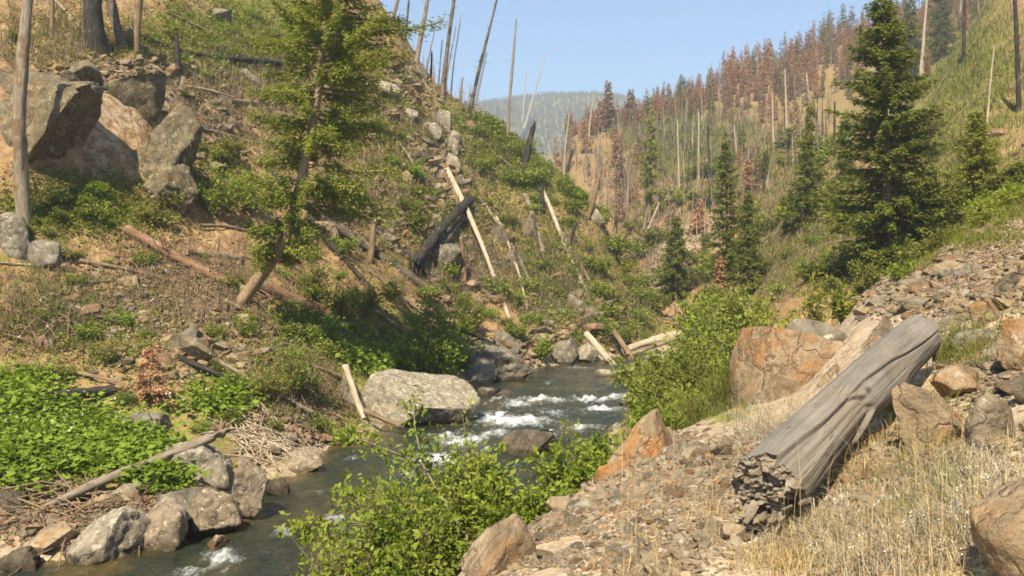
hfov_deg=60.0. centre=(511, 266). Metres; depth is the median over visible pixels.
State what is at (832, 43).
burnt conifer
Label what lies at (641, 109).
burnt conifer
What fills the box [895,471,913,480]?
stone
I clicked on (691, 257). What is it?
shrub
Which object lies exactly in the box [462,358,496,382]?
bank rock
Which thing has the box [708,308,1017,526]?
foreground green grass
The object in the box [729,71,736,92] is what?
burnt conifer
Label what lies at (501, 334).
bank rock
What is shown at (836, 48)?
burnt conifer
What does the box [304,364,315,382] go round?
hillside rock
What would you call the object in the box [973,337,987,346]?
stone
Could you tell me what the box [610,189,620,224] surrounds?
burnt conifer
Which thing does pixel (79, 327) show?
shrub
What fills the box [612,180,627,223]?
burnt conifer
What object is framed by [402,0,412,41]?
dead tree
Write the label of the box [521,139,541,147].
shrub
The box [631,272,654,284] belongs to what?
shrub
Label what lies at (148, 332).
shrub
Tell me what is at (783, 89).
green conifer
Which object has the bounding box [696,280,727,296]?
shrub
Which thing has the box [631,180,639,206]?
burnt conifer
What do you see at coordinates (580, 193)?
shrub
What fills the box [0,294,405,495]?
broad leaf undergrowth
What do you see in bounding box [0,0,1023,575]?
ground
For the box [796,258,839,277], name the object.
shrub
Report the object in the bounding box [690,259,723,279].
shrub
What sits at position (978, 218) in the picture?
shrub
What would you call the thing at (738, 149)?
burnt conifer
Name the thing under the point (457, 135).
outcrop block
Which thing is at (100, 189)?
shrub
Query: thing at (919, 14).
burnt conifer
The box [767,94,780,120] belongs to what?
burnt conifer
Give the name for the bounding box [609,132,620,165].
burnt conifer
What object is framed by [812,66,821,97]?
burnt conifer
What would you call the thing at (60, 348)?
shrub
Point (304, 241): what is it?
shrub
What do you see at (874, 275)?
shrub
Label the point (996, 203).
shrub
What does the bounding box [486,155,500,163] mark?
shrub
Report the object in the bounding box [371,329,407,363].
shrub
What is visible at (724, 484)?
stone
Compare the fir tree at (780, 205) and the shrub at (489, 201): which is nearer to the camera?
the shrub at (489, 201)
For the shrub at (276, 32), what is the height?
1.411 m
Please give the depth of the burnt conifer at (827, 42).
256.15 m
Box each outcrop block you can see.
[376,83,392,97]
[416,64,426,78]
[422,122,442,140]
[436,109,452,131]
[444,137,459,154]
[446,153,460,168]
[447,129,460,141]
[591,208,605,225]
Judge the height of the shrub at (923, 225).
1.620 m
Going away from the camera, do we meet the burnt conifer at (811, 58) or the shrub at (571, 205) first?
the shrub at (571, 205)
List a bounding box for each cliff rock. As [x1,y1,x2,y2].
[0,69,102,161]
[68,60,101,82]
[99,72,166,120]
[131,101,203,178]
[143,158,198,215]
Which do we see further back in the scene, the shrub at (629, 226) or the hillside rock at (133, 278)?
the shrub at (629, 226)
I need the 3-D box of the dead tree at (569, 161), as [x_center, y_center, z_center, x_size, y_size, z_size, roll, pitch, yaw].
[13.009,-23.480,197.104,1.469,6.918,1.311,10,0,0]
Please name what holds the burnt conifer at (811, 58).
on the ground at (106, 134)
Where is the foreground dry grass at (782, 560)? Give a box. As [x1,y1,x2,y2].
[580,341,1023,575]
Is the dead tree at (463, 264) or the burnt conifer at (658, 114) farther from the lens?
the burnt conifer at (658, 114)
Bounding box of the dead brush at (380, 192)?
[0,0,661,432]
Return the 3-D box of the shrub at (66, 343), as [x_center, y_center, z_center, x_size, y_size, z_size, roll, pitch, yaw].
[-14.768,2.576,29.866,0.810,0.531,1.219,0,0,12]
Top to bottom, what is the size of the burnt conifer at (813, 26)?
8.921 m
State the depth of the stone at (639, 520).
5.96 m
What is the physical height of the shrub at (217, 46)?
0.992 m
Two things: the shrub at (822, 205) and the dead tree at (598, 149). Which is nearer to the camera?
the shrub at (822, 205)
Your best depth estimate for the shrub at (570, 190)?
80.65 m
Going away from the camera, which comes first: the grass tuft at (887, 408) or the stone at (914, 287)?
the grass tuft at (887, 408)
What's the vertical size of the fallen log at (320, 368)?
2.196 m
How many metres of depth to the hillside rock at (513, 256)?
63.76 m
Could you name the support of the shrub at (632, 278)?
on the ground at (106, 134)
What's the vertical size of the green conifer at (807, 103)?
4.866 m
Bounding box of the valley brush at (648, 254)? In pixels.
[566,80,881,311]
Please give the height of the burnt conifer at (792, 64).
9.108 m
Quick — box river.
[0,350,674,575]
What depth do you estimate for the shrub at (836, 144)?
97.10 m
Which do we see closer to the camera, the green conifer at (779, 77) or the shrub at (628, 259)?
the shrub at (628, 259)
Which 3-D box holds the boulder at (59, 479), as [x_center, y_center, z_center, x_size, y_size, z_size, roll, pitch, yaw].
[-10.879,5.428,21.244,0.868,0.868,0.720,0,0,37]
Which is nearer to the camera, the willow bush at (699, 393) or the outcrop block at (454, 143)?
the willow bush at (699, 393)
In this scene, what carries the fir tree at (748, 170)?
on the ground at (106, 134)
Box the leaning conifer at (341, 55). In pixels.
[234,0,449,307]
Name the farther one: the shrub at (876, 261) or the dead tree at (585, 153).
the dead tree at (585, 153)
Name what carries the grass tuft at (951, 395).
on the ground at (106, 134)
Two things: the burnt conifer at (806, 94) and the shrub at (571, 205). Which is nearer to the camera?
the shrub at (571, 205)
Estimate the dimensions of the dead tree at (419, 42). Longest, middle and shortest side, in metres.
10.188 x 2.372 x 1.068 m
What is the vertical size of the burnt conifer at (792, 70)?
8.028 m
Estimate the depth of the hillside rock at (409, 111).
73.85 m
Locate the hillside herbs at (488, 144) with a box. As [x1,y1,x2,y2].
[0,0,651,444]
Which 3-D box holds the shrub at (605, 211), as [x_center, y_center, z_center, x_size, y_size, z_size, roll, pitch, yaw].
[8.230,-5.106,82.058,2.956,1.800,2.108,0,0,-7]
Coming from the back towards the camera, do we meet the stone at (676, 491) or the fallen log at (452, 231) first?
the fallen log at (452, 231)
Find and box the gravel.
[497,250,1023,575]
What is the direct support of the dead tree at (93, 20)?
on the ground at (106, 134)
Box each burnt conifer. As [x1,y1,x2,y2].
[564,125,570,148]
[565,109,573,134]
[577,115,584,136]
[578,118,593,151]
[582,107,590,124]
[590,113,597,135]
[609,118,613,135]
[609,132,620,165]
[610,123,617,141]
[610,128,625,161]
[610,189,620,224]
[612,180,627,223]
[628,173,638,203]
[630,144,639,168]
[631,108,637,131]
[631,128,639,158]
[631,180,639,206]
[638,101,645,122]
[642,88,649,114]
[647,104,654,135]
[652,92,659,114]
[656,104,664,125]
[658,95,662,110]
[663,176,677,223]
[666,84,671,102]
[674,97,678,115]
[687,78,690,99]
[691,203,696,233]
[692,87,698,112]
[696,90,704,113]
[696,95,704,115]
[698,190,709,236]
[701,149,707,178]
[707,66,714,94]
[707,73,717,98]
[720,50,728,81]
[720,66,723,87]
[721,80,732,108]
[723,63,728,88]
[724,54,732,84]
[724,83,734,107]
[727,49,737,80]
[727,64,738,91]
[728,126,734,150]
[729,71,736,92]
[730,46,736,72]
[734,57,741,81]
[736,145,741,165]
[737,60,749,92]
[738,50,743,75]
[742,43,750,65]
[742,88,747,108]
[743,139,752,161]
[744,59,754,92]
[746,147,753,166]
[746,150,762,192]
[752,75,762,100]
[754,41,762,67]
[756,44,760,68]
[757,101,765,122]
[758,50,761,81]
[758,59,764,88]
[759,60,769,93]
[760,90,766,115]
[761,81,766,107]
[763,38,774,70]
[763,60,769,85]
[767,85,775,116]
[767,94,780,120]
[768,61,779,93]
[772,56,779,88]
[777,41,783,68]
[777,73,781,99]
[777,119,782,141]
[778,52,790,83]
[780,92,794,122]
[782,31,787,61]
[782,60,790,83]
[786,38,798,69]
[787,73,794,99]
[788,50,794,78]
[789,69,795,98]
[789,123,799,162]
[791,61,799,88]
[793,40,801,64]
[793,97,803,128]
[794,36,799,63]
[795,74,801,95]
[796,30,804,53]
[801,50,808,74]
[801,82,809,105]
[803,67,809,91]
[805,30,812,51]
[807,27,813,57]
[807,66,812,90]
[809,36,817,63]
[809,53,813,74]
[811,20,816,43]
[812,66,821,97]
[816,22,822,48]
[817,41,824,62]
[819,115,826,141]
[820,53,826,79]
[822,25,829,52]
[822,33,829,63]
[827,36,836,61]
[828,12,835,40]
[828,30,832,51]
[831,62,839,91]
[832,22,838,50]
[833,43,839,65]
[835,16,840,44]
[838,26,848,50]
[838,50,846,77]
[838,63,845,89]
[840,34,845,56]
[843,37,847,64]
[843,52,853,78]
[844,17,850,40]
[846,36,856,59]
[846,79,854,98]
[847,6,856,35]
[850,27,853,44]
[852,24,858,45]
[858,14,866,27]
[860,6,865,35]
[898,6,903,20]
[916,8,922,31]
[920,7,926,29]
[920,48,930,75]
[927,0,934,19]
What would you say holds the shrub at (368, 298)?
on the ground at (106, 134)
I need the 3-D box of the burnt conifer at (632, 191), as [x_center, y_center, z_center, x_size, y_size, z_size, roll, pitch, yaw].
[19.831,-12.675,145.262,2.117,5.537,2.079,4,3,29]
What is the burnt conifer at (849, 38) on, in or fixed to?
on the ground at (106, 134)
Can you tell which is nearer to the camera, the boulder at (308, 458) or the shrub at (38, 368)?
the boulder at (308, 458)
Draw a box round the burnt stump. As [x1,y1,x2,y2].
[173,31,181,70]
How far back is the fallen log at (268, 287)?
38.11 m
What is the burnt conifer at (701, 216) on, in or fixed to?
on the ground at (106, 134)
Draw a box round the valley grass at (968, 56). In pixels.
[570,0,1023,307]
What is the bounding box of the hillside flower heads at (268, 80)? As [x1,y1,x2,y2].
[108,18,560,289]
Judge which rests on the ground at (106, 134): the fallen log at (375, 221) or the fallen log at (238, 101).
the fallen log at (238, 101)
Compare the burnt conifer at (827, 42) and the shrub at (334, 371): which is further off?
the burnt conifer at (827, 42)
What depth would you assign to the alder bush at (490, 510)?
11.95 m
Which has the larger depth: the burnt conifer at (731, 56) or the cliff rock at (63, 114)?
the burnt conifer at (731, 56)
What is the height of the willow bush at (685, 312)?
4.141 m
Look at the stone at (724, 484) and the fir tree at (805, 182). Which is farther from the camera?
the fir tree at (805, 182)
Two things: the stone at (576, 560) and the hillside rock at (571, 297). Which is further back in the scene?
the hillside rock at (571, 297)
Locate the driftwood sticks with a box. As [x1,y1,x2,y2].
[190,399,323,476]
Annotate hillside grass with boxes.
[0,0,631,423]
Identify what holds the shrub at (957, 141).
on the ground at (106, 134)
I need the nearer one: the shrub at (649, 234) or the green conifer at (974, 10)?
the shrub at (649, 234)
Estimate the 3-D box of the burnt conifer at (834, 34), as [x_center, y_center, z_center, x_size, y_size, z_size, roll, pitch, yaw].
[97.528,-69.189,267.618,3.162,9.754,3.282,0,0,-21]
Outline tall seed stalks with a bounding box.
[549,360,996,571]
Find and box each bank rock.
[103,412,171,435]
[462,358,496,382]
[469,340,534,380]
[494,330,521,354]
[550,338,578,364]
[576,343,598,362]
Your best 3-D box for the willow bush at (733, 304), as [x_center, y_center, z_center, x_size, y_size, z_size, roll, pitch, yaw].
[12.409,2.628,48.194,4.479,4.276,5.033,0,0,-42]
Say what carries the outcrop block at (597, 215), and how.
on the ground at (106, 134)
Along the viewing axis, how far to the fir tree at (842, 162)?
76.68 m
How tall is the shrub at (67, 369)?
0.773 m
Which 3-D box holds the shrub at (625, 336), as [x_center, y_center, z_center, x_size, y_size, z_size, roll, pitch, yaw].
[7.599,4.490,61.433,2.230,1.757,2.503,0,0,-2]
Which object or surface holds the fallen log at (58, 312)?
on the ground at (106, 134)
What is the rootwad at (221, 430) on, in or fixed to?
attached to the fallen log at (107, 479)
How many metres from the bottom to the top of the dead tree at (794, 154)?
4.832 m
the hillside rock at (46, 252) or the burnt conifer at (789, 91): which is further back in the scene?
the burnt conifer at (789, 91)
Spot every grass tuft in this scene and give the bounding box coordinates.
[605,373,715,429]
[630,355,818,413]
[876,328,986,361]
[886,376,937,414]
[887,385,993,410]
[910,292,1023,337]
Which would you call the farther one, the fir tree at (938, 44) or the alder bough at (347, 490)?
the fir tree at (938, 44)
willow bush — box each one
[603,349,669,418]
[621,396,688,437]
[624,328,701,412]
[638,304,728,410]
[647,381,710,430]
[661,376,727,428]
[663,292,757,380]
[665,288,724,351]
[668,319,784,387]
[686,276,776,347]
[724,273,806,360]
[747,286,781,327]
[784,271,848,323]
[818,280,861,324]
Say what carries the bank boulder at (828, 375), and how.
on the ground at (106, 134)
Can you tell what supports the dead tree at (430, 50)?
on the ground at (106, 134)
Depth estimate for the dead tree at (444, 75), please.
88.77 m
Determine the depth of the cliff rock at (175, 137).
39.90 m
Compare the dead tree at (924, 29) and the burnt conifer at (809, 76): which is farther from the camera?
the burnt conifer at (809, 76)
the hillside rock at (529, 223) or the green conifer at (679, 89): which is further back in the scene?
the green conifer at (679, 89)
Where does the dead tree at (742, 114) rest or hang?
on the ground at (106, 134)
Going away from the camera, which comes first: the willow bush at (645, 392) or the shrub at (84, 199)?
the willow bush at (645, 392)
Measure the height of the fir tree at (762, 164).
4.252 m
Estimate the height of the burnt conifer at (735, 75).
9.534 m
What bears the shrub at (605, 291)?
on the ground at (106, 134)
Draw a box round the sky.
[380,0,925,103]
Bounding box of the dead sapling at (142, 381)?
[121,343,176,404]
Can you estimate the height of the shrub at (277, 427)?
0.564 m
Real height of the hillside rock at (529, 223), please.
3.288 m
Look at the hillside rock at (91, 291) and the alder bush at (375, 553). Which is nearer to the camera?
the alder bush at (375, 553)
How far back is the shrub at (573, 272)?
66.25 m
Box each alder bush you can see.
[283,508,388,575]
[296,513,420,575]
[301,463,425,575]
[318,469,486,575]
[384,397,504,575]
[384,424,533,574]
[390,290,483,378]
[448,466,522,541]
[503,469,576,524]
[524,416,611,501]
[569,416,635,473]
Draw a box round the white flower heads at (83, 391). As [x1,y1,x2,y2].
[1,284,225,451]
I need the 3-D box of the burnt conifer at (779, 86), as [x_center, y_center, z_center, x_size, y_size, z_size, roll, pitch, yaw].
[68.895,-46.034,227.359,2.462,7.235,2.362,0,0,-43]
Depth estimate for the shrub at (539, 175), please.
79.46 m
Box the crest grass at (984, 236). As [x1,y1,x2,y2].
[808,192,1023,275]
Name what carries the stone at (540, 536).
on the ground at (106, 134)
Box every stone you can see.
[533,532,547,540]
[535,550,553,557]
[542,524,561,533]
[563,515,573,523]
[566,499,580,509]
[567,517,583,528]
[568,557,582,564]
[569,541,583,549]
[575,508,584,513]
[589,542,602,547]
[614,549,631,561]
[623,524,639,533]
[630,517,643,523]
[632,538,644,543]
[642,473,651,478]
[645,517,659,524]
[656,519,668,527]
[665,486,686,497]
[676,434,690,440]
[679,459,693,466]
[682,469,694,474]
[690,448,711,457]
[696,475,714,478]
[705,468,718,473]
[706,459,714,464]
[707,471,716,475]
[720,482,732,487]
[725,463,735,468]
[740,526,756,539]
[854,315,867,320]
[859,468,874,479]
[868,432,880,440]
[880,431,892,437]
[885,484,901,495]
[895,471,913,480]
[901,312,915,319]
[908,282,922,292]
[914,266,926,270]
[933,254,967,262]
[937,268,956,278]
[944,311,957,316]
[947,329,997,350]
[953,269,969,274]
[963,360,979,366]
[967,284,978,288]
[969,296,979,300]
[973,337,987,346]
[992,388,1002,393]
[994,379,1013,395]
[995,364,1004,370]
[996,371,1012,379]
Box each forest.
[463,90,640,155]
[570,0,973,152]
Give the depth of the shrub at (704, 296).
70.84 m
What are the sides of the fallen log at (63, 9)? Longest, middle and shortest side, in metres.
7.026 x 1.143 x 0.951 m
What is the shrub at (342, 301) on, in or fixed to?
on the ground at (106, 134)
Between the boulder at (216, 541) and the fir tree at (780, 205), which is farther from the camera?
the fir tree at (780, 205)
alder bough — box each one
[274,508,426,573]
[324,468,467,549]
[325,418,512,508]
[388,374,460,573]
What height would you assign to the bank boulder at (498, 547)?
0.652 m
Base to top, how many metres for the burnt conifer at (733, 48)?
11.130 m
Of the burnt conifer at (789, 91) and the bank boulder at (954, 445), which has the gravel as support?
the bank boulder at (954, 445)
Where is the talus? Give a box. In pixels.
[629,176,864,315]
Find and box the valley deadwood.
[605,40,1011,320]
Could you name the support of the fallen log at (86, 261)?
on the ground at (106, 134)
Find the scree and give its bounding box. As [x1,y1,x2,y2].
[824,128,1023,320]
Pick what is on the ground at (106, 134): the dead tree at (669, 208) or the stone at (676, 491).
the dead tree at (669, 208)
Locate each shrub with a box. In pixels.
[2,28,18,42]
[26,222,35,233]
[27,215,51,223]
[28,360,54,374]
[30,310,49,320]
[36,224,54,235]
[43,367,61,377]
[46,189,72,206]
[48,205,70,221]
[52,343,69,352]
[55,359,79,379]
[57,336,86,350]
[61,247,86,259]
[61,369,78,381]
[63,270,88,285]
[66,321,104,339]
[74,199,110,221]
[75,190,96,204]
[75,204,102,218]
[81,177,108,195]
[94,341,121,366]
[99,218,116,225]
[101,258,113,263]
[104,305,134,325]
[111,386,137,403]
[125,202,179,225]
[129,243,161,266]
[130,327,155,338]
[130,339,163,356]
[141,32,153,42]
[150,195,173,208]
[155,184,196,205]
[159,27,173,36]
[167,24,179,31]
[180,88,194,98]
[188,418,211,434]
[195,253,207,260]
[197,156,254,219]
[199,70,216,78]
[199,142,207,151]
[202,178,219,189]
[203,322,228,338]
[205,358,225,375]
[206,38,221,50]
[209,146,232,161]
[211,129,250,164]
[213,367,249,384]
[213,375,241,391]
[213,405,246,426]
[214,270,246,291]
[217,18,238,31]
[225,161,276,214]
[226,314,257,327]
[231,46,251,56]
[232,317,261,338]
[235,308,259,319]
[239,357,286,399]
[240,218,255,231]
[242,7,261,18]
[254,153,279,168]
[257,331,335,398]
[263,417,284,431]
[267,25,283,38]
[272,266,295,276]
[275,318,305,340]
[275,345,303,359]
[277,21,298,30]
[287,321,308,341]
[290,233,323,247]
[293,256,341,298]
[294,283,325,299]
[294,318,326,337]
[307,283,364,317]
[308,376,323,384]
[308,411,334,430]
[313,167,354,185]
[319,341,346,355]
[326,236,361,252]
[327,421,363,445]
[328,366,340,378]
[330,271,350,279]
[340,320,361,331]
[346,280,390,312]
[357,114,391,129]
[361,428,383,438]
[366,156,380,169]
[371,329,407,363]
[378,277,406,298]
[378,358,398,369]
[383,155,400,164]
[386,152,401,165]
[395,194,411,210]
[396,129,409,139]
[396,333,426,371]
[400,158,429,179]
[403,312,421,323]
[404,195,428,213]
[404,207,430,232]
[408,181,430,197]
[412,105,426,114]
[415,280,440,299]
[420,128,434,139]
[428,186,445,197]
[434,258,462,277]
[437,104,453,112]
[437,277,460,293]
[447,287,474,311]
[453,301,487,331]
[453,319,474,338]
[457,348,477,370]
[463,153,499,174]
[468,121,490,135]
[478,303,501,319]
[479,196,493,204]
[479,271,511,293]
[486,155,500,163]
[495,162,535,184]
[497,211,521,224]
[498,318,535,339]
[499,315,513,324]
[504,288,526,304]
[509,139,536,155]
[510,137,532,150]
[511,272,543,291]
[518,159,550,185]
[519,312,544,324]
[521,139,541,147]
[526,201,541,211]
[528,192,544,203]
[529,150,541,161]
[529,256,553,271]
[531,162,553,174]
[531,333,554,363]
[534,156,554,167]
[543,282,566,297]
[549,194,559,205]
[553,175,570,187]
[555,305,574,318]
[557,178,581,196]
[557,214,582,225]
[558,172,574,184]
[558,192,588,212]
[559,180,580,196]
[565,186,586,199]
[569,267,580,276]
[570,327,586,339]
[581,200,614,214]
[581,240,594,251]
[581,252,617,270]
[585,280,614,298]
[589,276,625,299]
[590,205,610,225]
[591,311,623,336]
[593,205,616,218]
[596,297,624,318]
[601,230,640,255]
[606,229,632,253]
[610,246,625,257]
[612,321,635,341]
[613,296,627,307]
[616,253,639,270]
[617,254,644,274]
[618,268,639,286]
[620,215,642,234]
[622,312,641,333]
[624,234,657,259]
[625,222,670,245]
[625,282,662,302]
[626,301,656,325]
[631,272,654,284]
[632,271,652,289]
[640,260,677,282]
[640,289,673,313]
[643,331,654,338]
[653,182,690,205]
[665,384,814,455]
[681,159,720,177]
[681,184,724,206]
[686,246,714,264]
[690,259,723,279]
[690,271,714,283]
[692,248,721,267]
[694,230,715,247]
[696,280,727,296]
[696,289,718,302]
[712,150,741,162]
[731,184,746,197]
[739,197,764,216]
[751,206,779,232]
[751,253,777,274]
[761,278,786,293]
[766,125,806,152]
[772,246,795,260]
[773,151,791,166]
[775,201,817,221]
[788,253,828,280]
[789,161,830,185]
[793,131,839,153]
[794,146,832,164]
[794,255,809,266]
[795,136,835,153]
[796,231,827,245]
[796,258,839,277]
[799,222,823,234]
[801,209,820,223]
[806,272,853,292]
[814,175,854,197]
[814,187,843,213]
[815,253,849,280]
[816,247,834,259]
[818,202,866,218]
[824,176,848,186]
[828,138,860,155]
[828,251,855,272]
[837,256,880,280]
[842,278,866,292]
[849,272,870,281]
[855,274,874,290]
[860,240,904,265]
[863,259,889,285]
[864,249,906,271]
[879,239,922,256]
[880,257,916,279]
[895,236,935,264]
[911,206,950,226]
[912,163,937,183]
[915,233,942,254]
[917,219,951,239]
[919,141,950,158]
[926,118,949,128]
[930,224,960,242]
[933,201,970,228]
[939,193,963,212]
[941,166,957,178]
[942,224,964,241]
[947,133,974,146]
[963,188,1017,209]
[963,194,1009,216]
[964,203,1005,225]
[964,214,976,228]
[970,173,1001,197]
[973,146,998,166]
[973,201,998,219]
[983,198,1011,209]
[987,184,1023,207]
[991,180,1018,196]
[991,215,1009,225]
[993,179,1023,198]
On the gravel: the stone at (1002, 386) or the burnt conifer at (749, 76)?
the stone at (1002, 386)
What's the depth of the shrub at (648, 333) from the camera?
64.61 m
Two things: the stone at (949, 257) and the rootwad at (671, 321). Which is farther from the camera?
the rootwad at (671, 321)
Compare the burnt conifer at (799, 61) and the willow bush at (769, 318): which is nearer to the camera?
the willow bush at (769, 318)
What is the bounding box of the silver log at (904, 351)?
[730,314,940,535]
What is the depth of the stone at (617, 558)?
4.99 m
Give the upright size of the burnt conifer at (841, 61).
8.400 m
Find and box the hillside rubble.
[0,47,656,552]
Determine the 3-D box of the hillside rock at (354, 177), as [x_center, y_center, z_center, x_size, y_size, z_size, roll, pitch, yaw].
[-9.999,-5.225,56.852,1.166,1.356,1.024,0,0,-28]
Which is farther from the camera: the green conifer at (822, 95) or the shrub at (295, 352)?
the green conifer at (822, 95)
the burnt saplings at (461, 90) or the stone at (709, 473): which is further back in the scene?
the burnt saplings at (461, 90)
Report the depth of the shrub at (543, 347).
53.60 m
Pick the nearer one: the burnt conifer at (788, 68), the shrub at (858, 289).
the shrub at (858, 289)
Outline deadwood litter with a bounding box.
[0,38,644,575]
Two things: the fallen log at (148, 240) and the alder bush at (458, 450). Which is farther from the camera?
the fallen log at (148, 240)
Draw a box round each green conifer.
[562,111,570,134]
[676,82,681,104]
[677,75,685,93]
[680,90,686,111]
[686,96,694,121]
[704,82,714,108]
[710,97,715,111]
[736,124,748,153]
[750,49,756,81]
[754,141,761,172]
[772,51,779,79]
[775,67,782,91]
[780,78,787,103]
[793,52,798,77]
[804,97,808,119]
[818,76,826,97]
[820,27,824,50]
[822,22,828,48]
[824,44,829,66]
[838,4,847,32]
[843,75,851,95]
[845,46,854,68]
[902,0,907,15]
[956,13,960,29]
[970,0,976,19]
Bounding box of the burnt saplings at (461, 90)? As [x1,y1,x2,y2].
[411,37,484,112]
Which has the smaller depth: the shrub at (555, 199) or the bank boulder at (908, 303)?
the bank boulder at (908, 303)
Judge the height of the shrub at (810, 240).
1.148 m
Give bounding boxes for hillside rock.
[0,212,30,260]
[27,240,62,268]
[30,333,48,351]
[86,286,99,295]
[117,274,139,291]
[179,325,198,336]
[210,8,232,20]
[235,313,249,324]
[237,67,261,87]
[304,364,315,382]
[314,221,338,238]
[348,175,363,182]
[380,81,401,100]
[398,170,413,185]
[404,108,417,122]
[430,243,461,267]
[469,294,485,306]
[491,220,515,246]
[501,248,519,270]
[521,213,537,237]
[567,294,586,306]
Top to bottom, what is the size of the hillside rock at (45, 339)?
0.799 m
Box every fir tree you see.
[552,139,563,174]
[591,98,608,132]
[602,80,617,126]
[607,152,626,187]
[621,88,638,123]
[634,93,671,219]
[652,213,697,300]
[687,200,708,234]
[702,132,753,287]
[710,253,731,290]
[722,190,766,297]
[737,160,758,199]
[757,149,771,179]
[774,191,788,221]
[778,186,797,230]
[783,101,827,229]
[798,0,971,267]
[828,110,857,177]
[895,0,933,76]
[918,0,961,58]
[948,108,1004,203]
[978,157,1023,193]
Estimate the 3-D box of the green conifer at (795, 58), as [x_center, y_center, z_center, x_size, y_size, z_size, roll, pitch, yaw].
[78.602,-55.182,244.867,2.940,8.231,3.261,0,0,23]
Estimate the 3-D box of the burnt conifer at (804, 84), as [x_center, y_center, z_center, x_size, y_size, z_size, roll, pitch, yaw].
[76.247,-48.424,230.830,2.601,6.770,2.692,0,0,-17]
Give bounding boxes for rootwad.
[200,418,242,437]
[659,307,686,328]
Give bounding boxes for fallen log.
[0,384,128,405]
[1,261,35,266]
[12,278,81,308]
[15,430,216,523]
[39,292,80,329]
[54,0,83,31]
[66,348,134,385]
[79,252,166,278]
[101,304,144,327]
[124,205,263,301]
[140,35,283,66]
[151,261,245,310]
[166,10,220,37]
[178,354,271,398]
[180,77,239,98]
[184,244,301,265]
[199,214,275,237]
[202,128,274,145]
[212,357,317,412]
[227,93,285,105]
[242,172,348,221]
[252,338,342,378]
[258,274,355,325]
[293,76,368,97]
[305,215,374,291]
[318,214,450,302]
[332,157,392,217]
[342,364,369,428]
[346,204,432,275]
[363,408,403,428]
[368,269,423,314]
[373,309,409,337]
[374,193,402,222]
[382,227,471,313]
[392,137,416,167]
[405,194,476,274]
[418,65,440,108]
[428,308,493,342]
[432,212,466,255]
[440,168,459,205]
[444,166,512,323]
[473,162,507,175]
[477,132,521,160]
[479,139,553,196]
[479,197,533,290]
[495,216,527,310]
[522,193,544,256]
[539,186,569,257]
[557,218,589,294]
[578,262,606,299]
[583,331,614,363]
[611,328,633,359]
[623,330,682,352]
[632,336,680,355]
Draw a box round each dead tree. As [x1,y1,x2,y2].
[11,0,33,224]
[47,0,70,33]
[83,0,112,56]
[106,0,129,50]
[131,0,144,54]
[366,219,375,263]
[391,0,400,19]
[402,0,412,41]
[414,0,428,65]
[427,26,438,72]
[429,51,432,77]
[435,40,444,84]
[440,0,459,99]
[446,25,457,94]
[447,15,462,98]
[459,233,468,287]
[467,0,497,117]
[475,51,487,105]
[506,18,516,135]
[518,120,535,170]
[520,117,533,139]
[521,52,546,132]
[522,73,525,123]
[540,180,544,213]
[563,109,569,174]
[566,147,575,173]
[568,126,571,154]
[570,222,578,245]
[584,151,590,186]
[585,137,585,168]
[585,162,602,218]
[588,92,593,138]
[593,135,597,168]
[595,130,598,164]
[620,154,622,188]
[623,154,628,196]
[624,188,627,223]
[639,205,648,240]
[642,203,659,240]
[655,179,661,222]
[668,191,674,229]
[677,119,682,190]
[682,187,686,225]
[683,118,687,151]
[685,150,689,194]
[688,185,696,232]
[689,112,693,144]
[694,110,700,190]
[696,151,699,196]
[704,197,705,232]
[706,171,710,209]
[707,125,712,183]
[708,174,715,222]
[709,105,712,131]
[733,263,742,295]
[734,124,736,153]
[738,119,740,155]
[740,97,744,131]
[740,167,744,200]
[741,144,744,175]
[759,110,765,147]
[761,142,767,192]
[763,108,768,143]
[772,92,777,149]
[783,109,785,140]
[784,69,787,127]
[791,135,797,176]
[792,136,793,170]
[806,72,809,101]
[815,114,819,154]
[825,100,827,133]
[833,101,839,140]
[916,44,923,74]
[920,0,927,72]
[959,0,971,64]
[975,0,980,19]
[984,45,1004,123]
[1006,0,1023,112]
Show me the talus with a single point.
(674, 304)
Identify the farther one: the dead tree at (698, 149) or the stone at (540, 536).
the dead tree at (698, 149)
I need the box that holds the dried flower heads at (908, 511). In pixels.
[765,391,1018,557]
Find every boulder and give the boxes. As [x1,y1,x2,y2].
[0,489,27,510]
[0,545,40,572]
[45,477,72,493]
[62,506,150,564]
[84,477,103,491]
[93,494,123,511]
[143,496,187,551]
[156,486,211,525]
[158,439,233,489]
[187,486,243,537]
[207,534,231,549]
[231,455,268,518]
[265,478,289,495]
[282,446,322,473]
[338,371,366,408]
[361,369,480,426]
[461,513,535,575]
[478,387,500,395]
[493,389,516,396]
[499,429,557,456]
[546,495,572,511]
[594,462,622,483]
[607,408,672,467]
[618,400,630,405]
[666,427,678,441]
[666,440,709,460]
[709,435,731,455]
[720,522,745,538]
[728,325,844,408]
[786,318,847,341]
[795,534,811,547]
[813,363,840,391]
[860,316,894,352]
[891,383,963,454]
[893,296,931,310]
[930,364,978,397]
[937,314,964,331]
[948,441,965,453]
[964,391,1015,451]
[967,298,1001,328]
[969,477,1023,575]
[994,273,1018,297]
[995,318,1023,371]
[1009,373,1023,404]
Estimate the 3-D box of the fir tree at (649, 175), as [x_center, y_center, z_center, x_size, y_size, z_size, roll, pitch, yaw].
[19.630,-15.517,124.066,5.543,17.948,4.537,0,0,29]
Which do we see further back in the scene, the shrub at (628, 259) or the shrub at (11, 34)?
the shrub at (628, 259)
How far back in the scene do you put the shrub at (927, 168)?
55.50 m
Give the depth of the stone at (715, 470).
7.03 m

